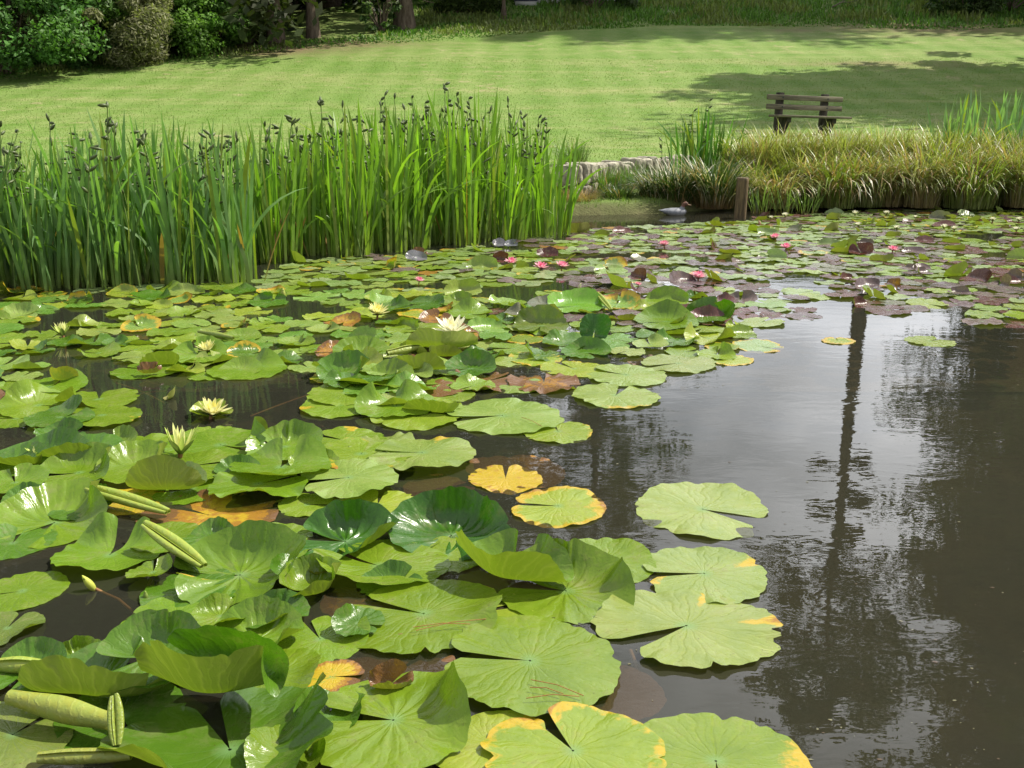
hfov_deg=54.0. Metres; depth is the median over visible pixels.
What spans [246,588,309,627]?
lily pad
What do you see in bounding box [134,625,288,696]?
lily pad
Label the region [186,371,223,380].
lily pad
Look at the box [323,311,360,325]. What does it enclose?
lily pad
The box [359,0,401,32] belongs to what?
sapling
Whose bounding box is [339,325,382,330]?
lily pad
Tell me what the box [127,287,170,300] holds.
lily pad
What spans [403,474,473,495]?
sunken leaf
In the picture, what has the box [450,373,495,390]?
lily pad
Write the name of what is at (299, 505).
lily pad
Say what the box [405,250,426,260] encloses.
lily pad
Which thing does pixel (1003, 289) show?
lily pad
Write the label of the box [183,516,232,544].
lily pad
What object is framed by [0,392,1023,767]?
pond water
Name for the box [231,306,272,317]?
lily pad
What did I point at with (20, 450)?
lily pad
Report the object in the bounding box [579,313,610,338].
lily pad
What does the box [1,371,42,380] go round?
lily pad
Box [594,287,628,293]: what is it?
lily pad
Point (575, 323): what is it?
lily pad
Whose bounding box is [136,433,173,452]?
lily pad
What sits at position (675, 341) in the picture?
lily pad
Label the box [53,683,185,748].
lily pad
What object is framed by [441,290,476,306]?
lily pad
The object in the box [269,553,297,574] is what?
lily pad
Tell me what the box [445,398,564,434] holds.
lily pad
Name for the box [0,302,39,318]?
lily pad
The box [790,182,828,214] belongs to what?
reed shoots
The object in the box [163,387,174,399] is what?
lily pad
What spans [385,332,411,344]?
lily pad
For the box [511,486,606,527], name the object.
lily pad
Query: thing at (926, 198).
sedge tussock
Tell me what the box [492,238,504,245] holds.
lily pad
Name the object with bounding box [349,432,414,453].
lily pad
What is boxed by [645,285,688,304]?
lily pad
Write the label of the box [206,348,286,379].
lily pad
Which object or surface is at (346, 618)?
lily pad
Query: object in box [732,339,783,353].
lily pad
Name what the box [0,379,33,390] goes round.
lily pad
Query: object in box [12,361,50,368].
lily pad
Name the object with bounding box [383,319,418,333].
lily pad
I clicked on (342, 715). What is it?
lily pad
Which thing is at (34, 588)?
lily pad
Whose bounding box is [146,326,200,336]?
lily pad
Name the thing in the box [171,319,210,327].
lily pad
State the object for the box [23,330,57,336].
lily pad
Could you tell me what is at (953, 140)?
grass tuft
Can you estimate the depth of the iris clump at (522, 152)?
9.68 m
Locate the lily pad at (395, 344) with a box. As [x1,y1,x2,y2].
[385,341,403,347]
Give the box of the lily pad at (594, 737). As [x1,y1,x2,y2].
[480,701,666,767]
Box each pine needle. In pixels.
[415,623,465,626]
[416,619,483,630]
[526,694,578,698]
[530,687,562,693]
[531,679,583,695]
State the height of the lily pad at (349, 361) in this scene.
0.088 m
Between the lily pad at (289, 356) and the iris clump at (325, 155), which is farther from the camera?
the iris clump at (325, 155)
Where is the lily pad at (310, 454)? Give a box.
[229,433,331,474]
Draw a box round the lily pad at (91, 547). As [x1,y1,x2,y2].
[50,512,164,570]
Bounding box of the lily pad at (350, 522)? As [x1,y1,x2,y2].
[299,499,399,558]
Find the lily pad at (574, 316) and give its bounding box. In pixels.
[564,312,585,321]
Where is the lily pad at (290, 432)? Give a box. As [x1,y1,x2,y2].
[245,418,322,459]
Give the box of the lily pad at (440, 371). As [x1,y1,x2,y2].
[433,357,463,375]
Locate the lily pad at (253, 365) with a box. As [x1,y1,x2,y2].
[219,356,261,373]
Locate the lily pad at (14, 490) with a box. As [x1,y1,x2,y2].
[0,481,41,502]
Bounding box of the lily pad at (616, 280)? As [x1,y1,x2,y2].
[605,268,639,287]
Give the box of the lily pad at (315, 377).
[310,373,323,382]
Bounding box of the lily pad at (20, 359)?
[0,353,29,369]
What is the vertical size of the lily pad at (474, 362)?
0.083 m
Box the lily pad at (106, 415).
[68,404,142,426]
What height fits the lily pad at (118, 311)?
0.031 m
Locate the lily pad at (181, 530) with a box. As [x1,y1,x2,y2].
[130,521,198,552]
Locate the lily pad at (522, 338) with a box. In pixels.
[505,334,542,343]
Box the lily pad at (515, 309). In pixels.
[503,302,523,316]
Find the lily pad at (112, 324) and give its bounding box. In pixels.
[95,321,134,328]
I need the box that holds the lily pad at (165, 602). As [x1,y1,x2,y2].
[121,596,222,623]
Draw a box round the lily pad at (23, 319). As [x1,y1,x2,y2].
[0,316,40,322]
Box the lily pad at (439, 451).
[367,436,475,469]
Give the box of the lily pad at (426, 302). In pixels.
[401,294,444,309]
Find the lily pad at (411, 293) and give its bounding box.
[391,289,432,297]
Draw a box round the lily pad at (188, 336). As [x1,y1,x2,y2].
[149,332,196,344]
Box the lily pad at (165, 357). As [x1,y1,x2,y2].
[139,351,193,363]
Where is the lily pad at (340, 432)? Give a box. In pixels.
[322,426,386,452]
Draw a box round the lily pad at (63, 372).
[49,366,78,379]
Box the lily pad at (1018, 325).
[997,318,1023,330]
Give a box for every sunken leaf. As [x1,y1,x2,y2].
[136,489,278,529]
[296,468,403,483]
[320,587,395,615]
[334,633,455,681]
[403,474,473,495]
[424,379,464,396]
[449,369,525,393]
[465,455,565,488]
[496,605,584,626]
[507,373,580,394]
[591,665,666,719]
[626,355,675,367]
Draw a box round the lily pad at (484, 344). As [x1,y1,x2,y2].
[459,340,496,349]
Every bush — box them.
[0,0,120,74]
[0,0,174,68]
[76,0,226,57]
[161,0,251,52]
[223,0,271,43]
[570,0,640,9]
[921,0,1005,14]
[964,0,1023,12]
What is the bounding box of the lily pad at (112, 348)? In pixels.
[77,341,120,357]
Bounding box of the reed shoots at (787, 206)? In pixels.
[766,182,803,213]
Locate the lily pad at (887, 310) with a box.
[865,305,911,315]
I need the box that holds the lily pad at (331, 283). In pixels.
[325,280,362,286]
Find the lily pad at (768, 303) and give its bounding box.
[745,300,786,307]
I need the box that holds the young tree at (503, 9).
[501,0,506,18]
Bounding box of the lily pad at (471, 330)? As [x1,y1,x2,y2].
[461,323,482,338]
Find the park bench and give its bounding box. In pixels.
[766,92,851,135]
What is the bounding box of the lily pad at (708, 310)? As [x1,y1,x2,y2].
[691,304,735,324]
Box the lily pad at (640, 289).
[627,281,656,293]
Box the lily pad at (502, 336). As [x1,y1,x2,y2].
[479,331,512,339]
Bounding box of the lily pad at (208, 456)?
[162,449,235,479]
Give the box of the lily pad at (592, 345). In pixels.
[561,336,611,358]
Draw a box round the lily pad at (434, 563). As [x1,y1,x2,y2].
[313,539,450,584]
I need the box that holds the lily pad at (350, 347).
[343,344,379,351]
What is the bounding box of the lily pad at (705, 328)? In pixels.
[679,325,723,332]
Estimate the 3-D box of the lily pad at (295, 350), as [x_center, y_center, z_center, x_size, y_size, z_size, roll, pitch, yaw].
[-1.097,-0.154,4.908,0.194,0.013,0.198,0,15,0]
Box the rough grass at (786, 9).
[0,0,1023,79]
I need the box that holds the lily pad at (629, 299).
[601,289,640,309]
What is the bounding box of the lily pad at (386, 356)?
[383,347,410,357]
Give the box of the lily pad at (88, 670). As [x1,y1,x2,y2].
[17,633,170,696]
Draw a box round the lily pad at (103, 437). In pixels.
[36,432,123,456]
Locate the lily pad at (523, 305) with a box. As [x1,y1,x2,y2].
[508,302,534,307]
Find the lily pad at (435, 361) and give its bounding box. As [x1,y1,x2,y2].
[396,352,445,369]
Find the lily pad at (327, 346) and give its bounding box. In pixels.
[315,340,338,356]
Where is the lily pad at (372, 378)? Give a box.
[361,371,400,381]
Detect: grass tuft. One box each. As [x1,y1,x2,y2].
[549,137,598,163]
[589,163,631,193]
[616,162,653,187]
[709,130,778,167]
[724,125,807,169]
[738,119,822,162]
[762,127,837,168]
[779,123,854,161]
[789,119,888,166]
[816,127,889,161]
[833,125,919,163]
[845,118,931,160]
[870,130,946,164]
[875,123,961,156]
[902,119,997,159]
[925,127,997,157]
[946,117,1023,156]
[946,130,1018,158]
[1002,130,1023,153]
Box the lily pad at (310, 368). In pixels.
[287,361,315,373]
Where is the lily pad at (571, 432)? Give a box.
[523,421,592,443]
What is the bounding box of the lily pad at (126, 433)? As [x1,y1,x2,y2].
[108,424,137,440]
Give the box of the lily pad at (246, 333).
[222,328,261,340]
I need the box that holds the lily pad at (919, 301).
[906,298,948,309]
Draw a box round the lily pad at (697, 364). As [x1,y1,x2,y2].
[641,354,716,373]
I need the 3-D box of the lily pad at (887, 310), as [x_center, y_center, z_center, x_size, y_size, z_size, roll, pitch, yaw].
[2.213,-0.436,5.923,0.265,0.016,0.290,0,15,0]
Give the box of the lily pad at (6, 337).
[0,332,26,342]
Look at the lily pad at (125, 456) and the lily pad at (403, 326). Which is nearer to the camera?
the lily pad at (125, 456)
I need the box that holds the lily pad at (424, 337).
[406,327,477,347]
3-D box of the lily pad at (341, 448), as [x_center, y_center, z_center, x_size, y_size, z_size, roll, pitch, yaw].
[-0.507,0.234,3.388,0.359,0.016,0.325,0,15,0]
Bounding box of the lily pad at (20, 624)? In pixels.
[0,611,45,645]
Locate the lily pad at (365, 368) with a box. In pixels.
[360,363,385,375]
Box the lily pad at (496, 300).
[488,294,525,305]
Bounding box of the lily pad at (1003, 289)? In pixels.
[986,285,1023,292]
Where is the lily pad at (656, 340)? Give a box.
[632,333,668,346]
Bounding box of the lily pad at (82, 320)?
[65,314,101,326]
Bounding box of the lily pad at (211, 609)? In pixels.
[191,592,243,625]
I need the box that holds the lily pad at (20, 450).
[0,441,48,475]
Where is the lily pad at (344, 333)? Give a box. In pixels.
[330,329,352,337]
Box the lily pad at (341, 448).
[324,437,413,468]
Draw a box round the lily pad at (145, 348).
[119,344,158,353]
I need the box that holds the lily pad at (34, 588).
[0,571,69,611]
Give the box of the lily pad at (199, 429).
[185,426,241,436]
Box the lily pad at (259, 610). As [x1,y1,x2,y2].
[213,595,304,643]
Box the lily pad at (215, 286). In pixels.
[200,282,242,289]
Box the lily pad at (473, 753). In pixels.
[435,710,545,767]
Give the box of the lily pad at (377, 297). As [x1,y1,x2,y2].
[369,289,393,303]
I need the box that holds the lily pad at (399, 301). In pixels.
[372,294,411,310]
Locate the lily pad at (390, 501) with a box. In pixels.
[334,489,412,512]
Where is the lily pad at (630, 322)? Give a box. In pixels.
[616,320,651,327]
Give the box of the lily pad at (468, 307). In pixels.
[447,297,492,318]
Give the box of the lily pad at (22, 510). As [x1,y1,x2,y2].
[0,477,107,548]
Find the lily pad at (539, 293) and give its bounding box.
[535,290,561,295]
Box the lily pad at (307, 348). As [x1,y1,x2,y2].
[299,344,322,352]
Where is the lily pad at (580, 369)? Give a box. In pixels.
[540,361,607,376]
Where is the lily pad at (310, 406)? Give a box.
[299,392,358,418]
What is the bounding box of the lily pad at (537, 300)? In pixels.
[527,294,548,305]
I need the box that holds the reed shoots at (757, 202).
[747,181,778,213]
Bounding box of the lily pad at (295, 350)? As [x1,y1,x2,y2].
[273,348,307,355]
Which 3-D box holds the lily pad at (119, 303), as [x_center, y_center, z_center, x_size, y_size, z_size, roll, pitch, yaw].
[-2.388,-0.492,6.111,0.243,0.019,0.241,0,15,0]
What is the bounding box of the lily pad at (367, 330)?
[347,325,385,341]
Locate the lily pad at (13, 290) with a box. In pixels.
[0,281,43,292]
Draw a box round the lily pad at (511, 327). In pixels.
[503,325,524,331]
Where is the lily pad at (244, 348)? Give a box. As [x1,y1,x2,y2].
[227,340,260,357]
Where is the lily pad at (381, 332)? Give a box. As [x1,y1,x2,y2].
[375,328,392,337]
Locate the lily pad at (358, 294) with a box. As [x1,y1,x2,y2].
[341,289,381,298]
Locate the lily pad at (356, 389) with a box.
[343,384,387,394]
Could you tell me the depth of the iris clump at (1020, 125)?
12.79 m
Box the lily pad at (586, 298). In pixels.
[547,287,605,312]
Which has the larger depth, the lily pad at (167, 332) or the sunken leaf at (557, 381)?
the lily pad at (167, 332)
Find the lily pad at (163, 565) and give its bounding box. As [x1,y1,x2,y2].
[125,553,172,577]
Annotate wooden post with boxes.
[732,177,748,254]
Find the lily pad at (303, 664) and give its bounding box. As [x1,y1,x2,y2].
[255,648,320,687]
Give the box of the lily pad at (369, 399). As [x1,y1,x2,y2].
[354,379,436,416]
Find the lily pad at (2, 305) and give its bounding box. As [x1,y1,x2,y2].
[0,301,41,307]
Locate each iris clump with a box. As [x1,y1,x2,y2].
[0,118,42,287]
[0,129,18,206]
[0,144,75,295]
[0,146,92,297]
[0,157,74,285]
[2,141,52,205]
[3,170,41,234]
[4,132,141,294]
[5,136,81,285]
[22,113,95,243]
[24,101,239,297]
[53,128,144,275]
[62,113,248,290]
[70,115,235,279]
[87,122,185,271]
[109,155,234,289]
[130,118,241,281]
[162,132,307,291]
[174,139,233,196]
[175,143,258,279]
[180,117,278,269]
[227,115,326,269]
[233,121,339,256]
[261,118,348,262]
[271,139,324,179]
[277,122,348,246]
[288,115,333,198]
[299,101,468,257]
[299,128,379,251]
[303,100,382,236]
[309,96,413,262]
[321,108,510,254]
[340,97,418,249]
[352,101,425,190]
[359,90,456,234]
[376,82,515,233]
[387,100,461,227]
[395,105,510,251]
[411,87,502,251]
[431,86,544,242]
[446,122,516,224]
[451,105,540,163]
[468,96,594,178]
[470,136,553,247]
[501,117,589,237]
[501,129,607,243]
[651,98,751,177]
[659,124,708,177]
[926,93,984,143]
[947,87,1021,152]
[981,88,1023,149]
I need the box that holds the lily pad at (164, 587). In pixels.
[139,569,235,606]
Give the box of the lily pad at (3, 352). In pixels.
[0,349,15,355]
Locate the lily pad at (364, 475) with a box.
[301,458,398,498]
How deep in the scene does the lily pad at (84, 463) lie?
3.26 m
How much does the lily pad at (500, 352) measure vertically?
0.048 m
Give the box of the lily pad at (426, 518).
[387,486,510,560]
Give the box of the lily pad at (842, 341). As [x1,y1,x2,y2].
[821,337,855,344]
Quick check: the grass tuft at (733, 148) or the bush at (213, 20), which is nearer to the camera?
the grass tuft at (733, 148)
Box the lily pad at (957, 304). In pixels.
[942,299,974,308]
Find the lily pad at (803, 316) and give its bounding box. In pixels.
[785,312,822,320]
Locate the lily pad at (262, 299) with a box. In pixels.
[247,291,288,307]
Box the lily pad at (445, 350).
[417,345,462,356]
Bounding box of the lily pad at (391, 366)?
[338,357,413,387]
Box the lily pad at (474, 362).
[444,348,495,375]
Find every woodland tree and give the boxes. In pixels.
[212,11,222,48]
[266,0,285,44]
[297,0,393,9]
[306,0,320,38]
[392,0,415,29]
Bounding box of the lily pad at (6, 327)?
[0,323,24,333]
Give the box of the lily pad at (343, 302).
[320,298,360,305]
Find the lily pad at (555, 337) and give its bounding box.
[542,328,581,349]
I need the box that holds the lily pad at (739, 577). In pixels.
[643,546,767,603]
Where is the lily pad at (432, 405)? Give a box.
[402,398,459,412]
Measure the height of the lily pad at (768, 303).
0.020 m
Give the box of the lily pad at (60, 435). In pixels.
[0,426,87,465]
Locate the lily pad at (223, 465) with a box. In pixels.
[213,454,260,476]
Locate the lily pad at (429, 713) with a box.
[306,660,470,767]
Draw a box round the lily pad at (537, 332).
[529,328,568,335]
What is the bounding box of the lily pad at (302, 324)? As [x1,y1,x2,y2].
[283,319,323,329]
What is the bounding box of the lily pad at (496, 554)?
[455,528,573,582]
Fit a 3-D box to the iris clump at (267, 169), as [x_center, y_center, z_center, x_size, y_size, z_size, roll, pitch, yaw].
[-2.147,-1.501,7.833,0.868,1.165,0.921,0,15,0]
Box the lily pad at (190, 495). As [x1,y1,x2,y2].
[152,478,213,504]
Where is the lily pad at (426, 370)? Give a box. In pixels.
[397,362,432,377]
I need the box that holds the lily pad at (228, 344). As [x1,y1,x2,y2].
[224,338,273,348]
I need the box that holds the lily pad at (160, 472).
[125,454,206,489]
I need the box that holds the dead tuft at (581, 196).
[561,183,605,201]
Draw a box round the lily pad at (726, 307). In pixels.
[686,296,734,321]
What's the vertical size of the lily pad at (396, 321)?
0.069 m
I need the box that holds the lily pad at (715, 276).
[704,269,727,280]
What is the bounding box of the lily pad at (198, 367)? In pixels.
[166,359,204,373]
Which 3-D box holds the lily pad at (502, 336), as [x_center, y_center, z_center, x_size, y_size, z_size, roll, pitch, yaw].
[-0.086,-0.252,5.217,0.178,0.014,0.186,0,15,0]
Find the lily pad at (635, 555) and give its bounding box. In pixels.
[579,537,656,582]
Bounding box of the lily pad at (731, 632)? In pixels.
[590,590,782,668]
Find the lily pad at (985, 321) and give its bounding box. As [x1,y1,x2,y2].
[960,317,1005,324]
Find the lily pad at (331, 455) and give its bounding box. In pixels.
[288,448,338,465]
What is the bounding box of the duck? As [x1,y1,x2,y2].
[659,201,690,215]
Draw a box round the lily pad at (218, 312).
[191,308,234,318]
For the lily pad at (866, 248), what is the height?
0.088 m
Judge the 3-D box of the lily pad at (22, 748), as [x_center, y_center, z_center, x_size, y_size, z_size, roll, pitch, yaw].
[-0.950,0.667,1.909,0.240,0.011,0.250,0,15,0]
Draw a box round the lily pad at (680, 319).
[652,312,687,322]
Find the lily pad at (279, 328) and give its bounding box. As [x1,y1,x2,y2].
[247,323,289,332]
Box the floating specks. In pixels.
[616,430,1023,767]
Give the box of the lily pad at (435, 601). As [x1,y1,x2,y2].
[349,579,502,653]
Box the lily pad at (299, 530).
[272,522,312,556]
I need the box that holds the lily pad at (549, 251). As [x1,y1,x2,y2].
[536,246,557,256]
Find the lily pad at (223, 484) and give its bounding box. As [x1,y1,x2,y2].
[207,468,307,497]
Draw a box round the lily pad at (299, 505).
[278,493,332,516]
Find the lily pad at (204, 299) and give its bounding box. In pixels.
[191,293,236,303]
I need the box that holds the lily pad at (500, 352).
[464,344,503,357]
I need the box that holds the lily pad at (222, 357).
[193,350,234,366]
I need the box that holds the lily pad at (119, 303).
[99,298,138,307]
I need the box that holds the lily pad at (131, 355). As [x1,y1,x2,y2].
[112,351,145,362]
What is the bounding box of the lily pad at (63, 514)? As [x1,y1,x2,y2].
[48,483,111,519]
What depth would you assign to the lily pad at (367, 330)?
5.20 m
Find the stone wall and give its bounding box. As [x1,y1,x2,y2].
[555,154,689,195]
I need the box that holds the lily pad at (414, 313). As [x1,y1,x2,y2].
[397,309,441,318]
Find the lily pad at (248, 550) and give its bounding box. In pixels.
[173,520,305,605]
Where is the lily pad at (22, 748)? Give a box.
[0,701,74,767]
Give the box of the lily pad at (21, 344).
[9,339,45,349]
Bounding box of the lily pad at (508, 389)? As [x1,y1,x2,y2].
[487,378,544,393]
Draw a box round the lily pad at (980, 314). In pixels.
[964,309,1005,318]
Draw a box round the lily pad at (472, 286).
[444,278,481,294]
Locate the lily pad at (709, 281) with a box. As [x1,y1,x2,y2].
[693,275,722,284]
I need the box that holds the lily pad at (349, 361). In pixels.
[312,349,368,380]
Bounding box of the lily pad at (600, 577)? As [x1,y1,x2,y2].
[498,538,634,624]
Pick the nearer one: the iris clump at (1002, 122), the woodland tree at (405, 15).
the iris clump at (1002, 122)
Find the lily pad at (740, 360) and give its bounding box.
[711,355,753,365]
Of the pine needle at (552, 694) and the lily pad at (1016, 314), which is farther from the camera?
the lily pad at (1016, 314)
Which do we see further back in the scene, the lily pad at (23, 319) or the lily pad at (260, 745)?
the lily pad at (23, 319)
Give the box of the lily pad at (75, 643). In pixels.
[63,635,100,654]
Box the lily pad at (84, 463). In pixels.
[41,442,111,483]
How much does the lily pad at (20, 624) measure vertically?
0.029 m
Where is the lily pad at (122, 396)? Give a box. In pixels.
[55,386,139,407]
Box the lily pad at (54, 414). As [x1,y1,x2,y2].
[23,394,94,426]
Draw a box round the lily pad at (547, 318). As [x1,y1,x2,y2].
[513,304,568,332]
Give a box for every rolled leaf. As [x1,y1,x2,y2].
[0,656,40,673]
[4,689,115,729]
[36,748,132,764]
[84,485,170,514]
[107,693,123,745]
[140,520,207,567]
[197,330,234,339]
[386,345,419,355]
[598,292,612,309]
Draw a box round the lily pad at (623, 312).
[612,309,642,315]
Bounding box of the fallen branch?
[832,0,857,7]
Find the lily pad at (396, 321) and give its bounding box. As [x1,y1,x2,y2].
[375,316,419,323]
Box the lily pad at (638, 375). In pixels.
[586,364,666,385]
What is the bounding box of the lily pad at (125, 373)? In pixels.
[109,362,186,378]
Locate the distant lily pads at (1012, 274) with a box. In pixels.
[0,206,1023,398]
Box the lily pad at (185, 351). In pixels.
[172,335,228,362]
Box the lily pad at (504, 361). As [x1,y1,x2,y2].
[495,356,526,367]
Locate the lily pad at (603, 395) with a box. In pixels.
[572,383,660,407]
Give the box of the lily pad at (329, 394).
[306,382,381,405]
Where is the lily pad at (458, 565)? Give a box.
[420,536,477,573]
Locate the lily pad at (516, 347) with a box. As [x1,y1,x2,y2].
[489,342,538,354]
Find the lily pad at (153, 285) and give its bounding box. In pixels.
[133,283,164,290]
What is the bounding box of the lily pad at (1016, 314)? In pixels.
[1003,310,1023,318]
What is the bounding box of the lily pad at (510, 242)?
[504,239,517,245]
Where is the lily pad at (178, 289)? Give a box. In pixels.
[169,283,204,296]
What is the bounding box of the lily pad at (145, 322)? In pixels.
[120,313,160,331]
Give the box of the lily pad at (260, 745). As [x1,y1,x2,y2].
[244,724,325,767]
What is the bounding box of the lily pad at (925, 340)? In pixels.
[904,336,955,346]
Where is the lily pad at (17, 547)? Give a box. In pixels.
[0,523,57,559]
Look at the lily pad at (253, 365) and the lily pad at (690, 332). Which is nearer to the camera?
the lily pad at (253, 365)
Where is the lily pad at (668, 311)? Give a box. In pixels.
[633,299,698,329]
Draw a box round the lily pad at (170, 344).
[152,339,180,349]
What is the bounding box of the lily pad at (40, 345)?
[15,339,55,353]
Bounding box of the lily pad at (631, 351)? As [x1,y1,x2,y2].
[611,346,644,355]
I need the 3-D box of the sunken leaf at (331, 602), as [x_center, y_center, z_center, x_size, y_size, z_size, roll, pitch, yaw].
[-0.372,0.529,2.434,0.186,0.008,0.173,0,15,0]
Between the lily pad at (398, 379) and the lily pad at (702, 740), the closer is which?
the lily pad at (702, 740)
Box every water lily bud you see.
[82,575,133,613]
[281,288,292,329]
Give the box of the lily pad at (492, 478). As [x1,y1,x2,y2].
[468,464,542,494]
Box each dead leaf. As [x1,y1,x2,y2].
[137,361,161,373]
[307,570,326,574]
[368,659,413,688]
[412,247,426,254]
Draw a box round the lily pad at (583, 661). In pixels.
[444,615,620,715]
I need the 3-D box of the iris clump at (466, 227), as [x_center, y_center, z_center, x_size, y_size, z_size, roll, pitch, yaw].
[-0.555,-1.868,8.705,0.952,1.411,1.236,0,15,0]
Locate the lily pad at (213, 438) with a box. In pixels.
[164,416,267,454]
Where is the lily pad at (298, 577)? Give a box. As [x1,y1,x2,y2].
[279,553,341,596]
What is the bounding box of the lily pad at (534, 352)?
[525,342,568,360]
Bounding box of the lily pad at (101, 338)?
[67,333,115,344]
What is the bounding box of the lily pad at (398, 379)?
[385,370,436,392]
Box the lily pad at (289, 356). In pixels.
[278,349,303,363]
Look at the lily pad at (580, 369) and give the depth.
4.61 m
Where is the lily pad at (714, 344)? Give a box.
[704,342,739,349]
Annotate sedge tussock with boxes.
[592,179,644,198]
[618,165,685,197]
[633,154,721,204]
[664,148,764,209]
[715,155,784,206]
[717,152,806,194]
[733,160,832,208]
[746,138,854,203]
[776,143,906,208]
[784,147,865,204]
[809,137,935,207]
[812,133,899,173]
[830,143,954,206]
[860,136,957,203]
[868,132,991,207]
[884,145,993,205]
[891,115,1021,177]
[912,136,1023,209]
[946,130,1023,203]
[957,133,1023,205]
[962,120,1023,207]
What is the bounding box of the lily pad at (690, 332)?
[684,322,735,344]
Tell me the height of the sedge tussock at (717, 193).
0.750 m
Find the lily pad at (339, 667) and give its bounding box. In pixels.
[307,659,364,691]
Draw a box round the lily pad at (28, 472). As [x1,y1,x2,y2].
[0,463,49,492]
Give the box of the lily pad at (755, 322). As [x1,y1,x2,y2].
[737,317,784,326]
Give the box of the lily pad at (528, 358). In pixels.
[509,352,561,365]
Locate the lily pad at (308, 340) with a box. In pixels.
[277,334,315,345]
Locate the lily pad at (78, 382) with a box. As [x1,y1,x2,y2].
[31,369,87,392]
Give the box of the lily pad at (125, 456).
[94,439,167,483]
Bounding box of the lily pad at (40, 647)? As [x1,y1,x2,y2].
[0,636,66,691]
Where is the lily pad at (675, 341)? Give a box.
[657,327,699,345]
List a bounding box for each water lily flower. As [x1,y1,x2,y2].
[53,321,69,365]
[147,424,198,585]
[194,397,232,464]
[196,339,226,407]
[369,301,389,326]
[413,276,423,304]
[433,315,477,400]
[504,257,518,299]
[533,261,547,296]
[555,261,567,289]
[658,240,668,271]
[690,270,707,300]
[771,233,784,273]
[780,242,791,281]
[883,245,898,283]
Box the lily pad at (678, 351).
[665,346,697,356]
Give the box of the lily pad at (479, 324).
[466,317,509,336]
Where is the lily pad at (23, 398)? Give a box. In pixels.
[0,379,64,417]
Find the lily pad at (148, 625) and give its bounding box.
[96,609,200,690]
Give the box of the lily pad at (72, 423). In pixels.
[33,417,85,435]
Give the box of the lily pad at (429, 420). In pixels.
[370,397,462,430]
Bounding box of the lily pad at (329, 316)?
[302,311,347,320]
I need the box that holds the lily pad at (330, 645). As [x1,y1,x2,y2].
[277,616,370,663]
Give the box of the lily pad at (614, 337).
[602,333,637,343]
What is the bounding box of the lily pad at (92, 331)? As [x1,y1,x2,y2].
[76,327,120,335]
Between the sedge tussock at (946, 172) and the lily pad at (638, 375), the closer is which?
the lily pad at (638, 375)
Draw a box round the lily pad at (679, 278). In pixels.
[669,270,703,286]
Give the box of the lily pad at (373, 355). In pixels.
[361,346,382,364]
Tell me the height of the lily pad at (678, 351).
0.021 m
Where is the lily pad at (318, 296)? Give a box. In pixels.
[293,291,342,302]
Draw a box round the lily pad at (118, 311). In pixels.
[104,308,155,315]
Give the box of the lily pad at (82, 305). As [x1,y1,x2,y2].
[64,302,105,307]
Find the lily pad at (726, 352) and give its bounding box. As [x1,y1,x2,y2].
[695,341,736,359]
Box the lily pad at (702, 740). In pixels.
[644,712,811,767]
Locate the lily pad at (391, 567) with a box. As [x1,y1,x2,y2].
[356,559,422,595]
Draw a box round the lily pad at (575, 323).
[569,318,614,326]
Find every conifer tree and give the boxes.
[20,0,327,49]
[207,0,428,30]
[293,0,374,9]
[295,0,365,9]
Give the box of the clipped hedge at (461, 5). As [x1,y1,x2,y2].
[423,0,508,12]
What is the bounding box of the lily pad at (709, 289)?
[678,286,715,292]
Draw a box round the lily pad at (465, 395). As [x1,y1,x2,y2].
[438,389,474,401]
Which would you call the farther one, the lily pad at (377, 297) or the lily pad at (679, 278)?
the lily pad at (679, 278)
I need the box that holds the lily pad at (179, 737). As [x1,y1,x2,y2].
[97,672,332,767]
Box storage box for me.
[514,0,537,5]
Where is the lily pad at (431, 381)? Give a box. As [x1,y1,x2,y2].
[425,377,454,386]
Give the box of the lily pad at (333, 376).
[323,369,369,387]
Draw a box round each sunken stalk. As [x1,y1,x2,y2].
[115,382,164,403]
[138,391,166,394]
[250,394,308,416]
[628,649,639,670]
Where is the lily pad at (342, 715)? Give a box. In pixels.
[293,686,364,728]
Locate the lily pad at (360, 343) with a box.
[332,335,389,353]
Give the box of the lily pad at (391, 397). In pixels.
[380,390,422,404]
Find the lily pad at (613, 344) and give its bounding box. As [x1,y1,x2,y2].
[607,342,629,347]
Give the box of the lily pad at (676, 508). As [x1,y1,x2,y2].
[635,481,768,539]
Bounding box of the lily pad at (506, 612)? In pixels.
[408,585,532,616]
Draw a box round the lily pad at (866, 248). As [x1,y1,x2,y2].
[848,242,873,254]
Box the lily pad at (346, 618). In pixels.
[331,603,384,636]
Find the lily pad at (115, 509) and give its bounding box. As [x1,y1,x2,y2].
[107,489,163,515]
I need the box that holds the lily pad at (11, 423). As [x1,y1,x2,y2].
[0,413,26,428]
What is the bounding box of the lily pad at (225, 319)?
[211,316,249,323]

